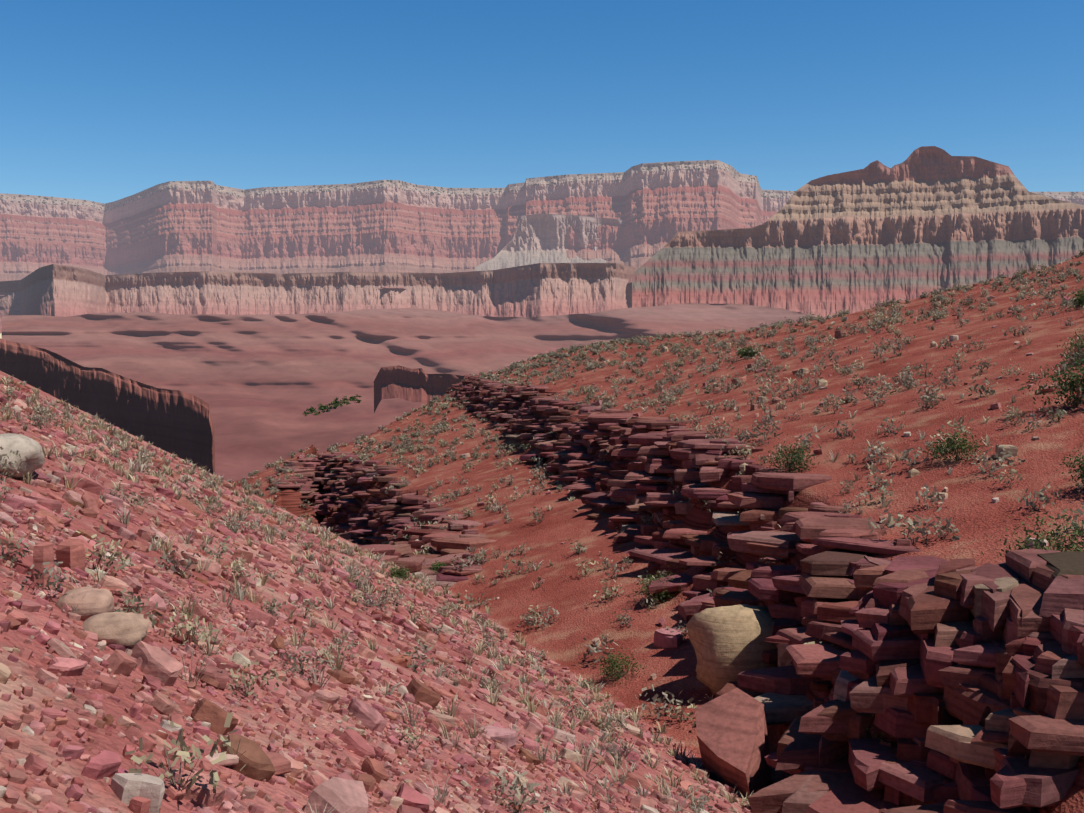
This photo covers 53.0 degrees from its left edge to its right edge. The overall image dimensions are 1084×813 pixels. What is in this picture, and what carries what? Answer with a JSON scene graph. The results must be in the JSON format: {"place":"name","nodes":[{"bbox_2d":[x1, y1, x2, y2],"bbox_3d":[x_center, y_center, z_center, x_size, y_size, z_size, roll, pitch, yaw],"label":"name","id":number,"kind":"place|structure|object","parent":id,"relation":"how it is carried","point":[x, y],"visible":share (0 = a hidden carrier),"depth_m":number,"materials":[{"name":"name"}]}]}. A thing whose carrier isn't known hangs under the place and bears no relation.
{"place":"outdoors","nodes":[
{"label":"outdoors","id":0,"kind":"place"},
{"bbox_2d":[0,338,214,474],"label":"gorge wall","id":1,"kind":"structure","parent":0,"point":[179,423],"depth_m":1091.99,"materials":[{"name":"brown stone"}]},
{"bbox_2d":[0,263,638,332],"bbox_3d":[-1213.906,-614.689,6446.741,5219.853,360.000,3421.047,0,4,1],"label":"bench","id":2,"kind":"object","parent":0,"point":[537,290],"visible":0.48,"depth_m":6239.67,"materials":[{"name":"brown stone"}]},
{"bbox_2d":[2,303,826,481],"bbox_3d":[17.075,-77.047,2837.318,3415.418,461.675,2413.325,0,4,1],"label":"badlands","id":3,"kind":"structure","parent":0,"point":[259,384],"depth_m":3230.01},
{"bbox_2d":[302,394,361,415],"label":"creek trees","id":4,"kind":"object","parent":3,"relation":"on","point":[323,408],"visible":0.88,"depth_m":2675.18,"materials":[{"name":"green plant"}]},
{"bbox_2d":[374,365,463,412],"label":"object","id":5,"kind":"structure","parent":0,"point":[411,384],"depth_m":2093.60,"materials":[{"name":"brown stone"}]},
{"bbox_2d":[0,256,1083,812],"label":"ground","id":6,"kind":"structure","parent":0,"point":[966,506],"depth_m":30.59,"materials":[{"name":"red soil"}]},
{"bbox_2d":[0,433,44,477],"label":"pale boulder","id":7,"kind":"object","parent":6,"relation":"on","point":[30,450],"visible":0.85,"depth_m":12.71,"materials":[{"name":"beige stone"}]},
{"bbox_2d":[33,542,54,588],"bbox_3d":[-3.559,1.185,7.809,0.121,0.412,0.175,0,4,-5],"label":"upright block","id":8,"kind":"object","parent":6,"relation":"on","point":[43,552],"visible":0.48,"depth_m":7.73,"materials":[{"name":"red stone"}]},
{"bbox_2d":[56,538,84,570],"bbox_3d":[-3.867,1.263,8.981,0.239,0.295,0.358,0,4,1],"label":"block","id":9,"kind":"object","parent":6,"relation":"on","point":[70,552],"depth_m":8.84,"materials":[{"name":"red stone"}]},
{"bbox_2d":[55,587,114,619],"bbox_3d":[-3.158,1.382,7.516,0.385,0.235,0.330,0,4,1],"label":"boulder","id":10,"kind":"object","parent":6,"relation":"on","point":[94,601],"visible":0.69,"depth_m":7.41,"materials":[{"name":"beige stone"}]},
{"bbox_2d":[81,612,149,646],"bbox_3d":[-2.826,1.498,7.183,0.446,0.269,0.362,0,4,1],"label":"boulder","id":11,"kind":"object","parent":6,"relation":"on","point":[129,629],"visible":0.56,"depth_m":7.07,"materials":[{"name":"beige stone"}]},
{"bbox_2d":[205,753,238,765],"bbox_3d":[-1.709,1.868,5.752,0.202,0.043,0.096,-1,4,-18],"label":"pale slab","id":12,"kind":"object","parent":6,"relation":"on","point":[231,759],"depth_m":5.73,"materials":[{"name":"red stone"}]},
{"bbox_2d":[263,750,290,774],"bbox_3d":[-1.570,2.004,6.115,0.209,0.070,0.295,-3,4,-36],"label":"rock","id":13,"kind":"object","parent":6,"relation":"on","point":[281,763],"visible":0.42,"depth_m":6.05,"materials":[{"name":"red stone"}]},
{"bbox_2d":[0,496,680,812],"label":"scree","id":14,"kind":"structure","parent":6,"relation":"on","point":[51,718],"depth_m":7.56,"materials":[{"name":"red stone"}]},
{"bbox_2d":[0,386,749,812],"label":"dry shrubs","id":15,"kind":"object","parent":6,"relation":"on","point":[180,742],"visible":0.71,"depth_m":9.80,"materials":[{"name":"green plant"}]},
{"bbox_2d":[0,400,751,812],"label":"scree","id":16,"kind":"structure","parent":6,"relation":"on","point":[418,798],"depth_m":11.46,"materials":[{"name":"red stone"}]},
{"bbox_2d":[0,379,752,812],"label":"scree","id":17,"kind":"structure","parent":6,"relation":"on","point":[338,793],"depth_m":12.27,"materials":[{"name":"red stone"}]},
{"bbox_2d":[0,375,753,812],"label":"dry grass","id":18,"kind":"structure","parent":6,"relation":"on","point":[246,501],"depth_m":20.43,"materials":[{"name":"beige plant"}]},
{"bbox_2d":[265,451,496,586],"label":"nose ledges","id":19,"kind":"object","parent":6,"relation":"on","point":[448,542],"visible":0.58,"depth_m":64.26,"materials":[{"name":"red stone"}]},
{"bbox_2d":[225,250,1083,757],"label":"hill brush","id":20,"kind":"object","parent":6,"relation":"on","point":[765,360],"visible":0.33,"depth_m":58.58,"materials":[{"name":"green plant"}]},
{"bbox_2d":[233,256,1078,711],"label":"hill scree","id":21,"kind":"structure","parent":6,"relation":"on","point":[665,638],"depth_m":40.93,"materials":[{"name":"red stone"}]},
{"bbox_2d":[661,346,667,352],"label":"rock","id":22,"kind":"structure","parent":6,"relation":"on","point":[664,349],"depth_m":95.52,"materials":[{"name":"beige stone"}]},
{"bbox_2d":[248,261,1083,700],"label":"hill grass","id":23,"kind":"structure","parent":6,"relation":"on","point":[872,467],"depth_m":56.17,"materials":[{"name":"green plant"}]},
{"bbox_2d":[713,387,722,393],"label":"rock","id":24,"kind":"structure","parent":6,"relation":"on","point":[716,390],"depth_m":56.80,"materials":[{"name":"red stone"}]},
{"bbox_2d":[357,286,1083,744],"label":"green bushes","id":25,"kind":"object","parent":6,"relation":"on","point":[1073,380],"visible":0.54,"depth_m":28.34,"materials":[{"name":"green plant"}]},
{"bbox_2d":[686,604,777,694],"bbox_3d":[4.242,5.254,23.523,2.219,1.970,1.798,0,4,1],"label":"tan boulder","id":26,"kind":"object","parent":6,"relation":"on","point":[729,643],"visible":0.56,"depth_m":22.85,"materials":[{"name":"beige stone"}]},
{"bbox_2d":[695,688,771,797],"bbox_3d":[3.396,6.088,19.007,1.418,1.891,2.467,0,4,1],"label":"boulder","id":27,"kind":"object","parent":6,"relation":"on","point":[732,733],"depth_m":18.66,"materials":[{"name":"red stone"}]},
{"bbox_2d":[739,463,748,473],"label":"rock","id":28,"kind":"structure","parent":6,"relation":"on","point":[742,468],"depth_m":33.72,"materials":[{"name":"beige stone"}]},
{"bbox_2d":[750,404,758,410],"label":"rock","id":29,"kind":"object","parent":6,"relation":"on","point":[754,407],"depth_m":45.17,"materials":[{"name":"red stone"}]},
{"bbox_2d":[757,396,767,403],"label":"rock","id":30,"kind":"object","parent":6,"relation":"on","point":[760,398],"depth_m":46.55,"materials":[{"name":"beige stone"}]},
{"bbox_2d":[445,375,1081,812],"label":"hill ledges","id":31,"kind":"object","parent":6,"relation":"on","point":[839,575],"visible":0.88,"depth_m":28.18,"materials":[{"name":"red stone"}]},
{"bbox_2d":[772,397,781,403],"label":"rock","id":32,"kind":"object","parent":6,"relation":"on","point":[776,400],"depth_m":45.51,"materials":[{"name":"pink stone"}]},
{"bbox_2d":[777,644,791,666],"bbox_3d":[5.167,5.023,22.211,0.576,0.910,0.840,-3,4,-37],"label":"rock","id":33,"kind":"object","parent":6,"relation":"on","point":[784,658],"visible":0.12,"depth_m":22.14,"materials":[{"name":"red stone"}]},
{"bbox_2d":[800,368,808,373],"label":"rock","id":34,"kind":"object","parent":6,"relation":"on","point":[805,370],"depth_m":55.19,"materials":[{"name":"beige stone"}]},
{"bbox_2d":[817,379,827,387],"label":"rock","id":35,"kind":"object","parent":6,"relation":"on","point":[822,383],"depth_m":47.19,"materials":[{"name":"beige stone"}]},
{"bbox_2d":[835,331,845,338],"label":"rock","id":36,"kind":"object","parent":6,"relation":"on","point":[838,334],"depth_m":70.92,"materials":[{"name":"red stone"}]},
{"bbox_2d":[908,468,919,477],"bbox_3d":[9.481,1.714,27.773,0.262,0.266,0.238,-2,4,-27],"label":"rock","id":37,"kind":"object","parent":6,"relation":"on","point":[913,472],"depth_m":27.71,"materials":[{"name":"beige stone"}]},
{"bbox_2d":[747,549,1083,812],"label":"outcrop","id":38,"kind":"object","parent":6,"relation":"on","point":[914,624],"visible":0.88,"depth_m":16.30,"materials":[{"name":"red stone"}]},
{"bbox_2d":[930,341,937,347],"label":"rock","id":39,"kind":"object","parent":6,"relation":"on","point":[933,344],"depth_m":51.51,"materials":[{"name":"beige stone"}]},
{"bbox_2d":[935,492,947,500],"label":"rock","id":40,"kind":"object","parent":6,"relation":"on","point":[943,495],"depth_m":24.80,"materials":[{"name":"beige stone"}]},
{"bbox_2d":[947,437,961,448],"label":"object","id":41,"kind":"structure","parent":6,"relation":"on","point":[954,442],"depth_m":29.08,"materials":[{"name":"green plant"}]},
{"bbox_2d":[869,616,1083,812],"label":"outcrop","id":42,"kind":"object","parent":6,"relation":"on","point":[1045,771],"visible":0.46,"depth_m":13.46,"materials":[{"name":"red stone"}]},
{"bbox_2d":[995,445,1017,458],"bbox_3d":[11.575,1.166,27.138,0.430,0.406,0.391,0,4,1],"label":"rock","id":43,"kind":"object","parent":6,"relation":"on","point":[1012,449],"depth_m":26.98,"materials":[{"name":"beige stone"}]},
{"bbox_2d":[0,160,1083,295],"bbox_3d":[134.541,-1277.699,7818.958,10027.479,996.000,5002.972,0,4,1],"label":"rim wall","id":44,"kind":"structure","parent":0,"point":[369,226],"depth_m":8603.82,"materials":[{"name":"stone"}]},
{"bbox_2d":[0,0,1083,338],"label":"sky","id":45,"kind":"structure","parent":0,"point":[102,101],"materials":[{"name":"blue"}]},
{"bbox_2d":[475,213,625,270],"bbox_3d":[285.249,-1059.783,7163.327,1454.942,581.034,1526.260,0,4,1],"label":"promontory","id":46,"kind":"structure","parent":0,"point":[540,238],"depth_m":7819.17,"materials":[{"name":"brown stone"}]},
{"bbox_2d":[632,146,1083,317],"bbox_3d":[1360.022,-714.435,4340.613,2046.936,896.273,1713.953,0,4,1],"label":"butte","id":47,"kind":"object","parent":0,"point":[916,223],"visible":0.77,"depth_m":4645.02,"materials":[{"name":"brown stone"}]}
]}

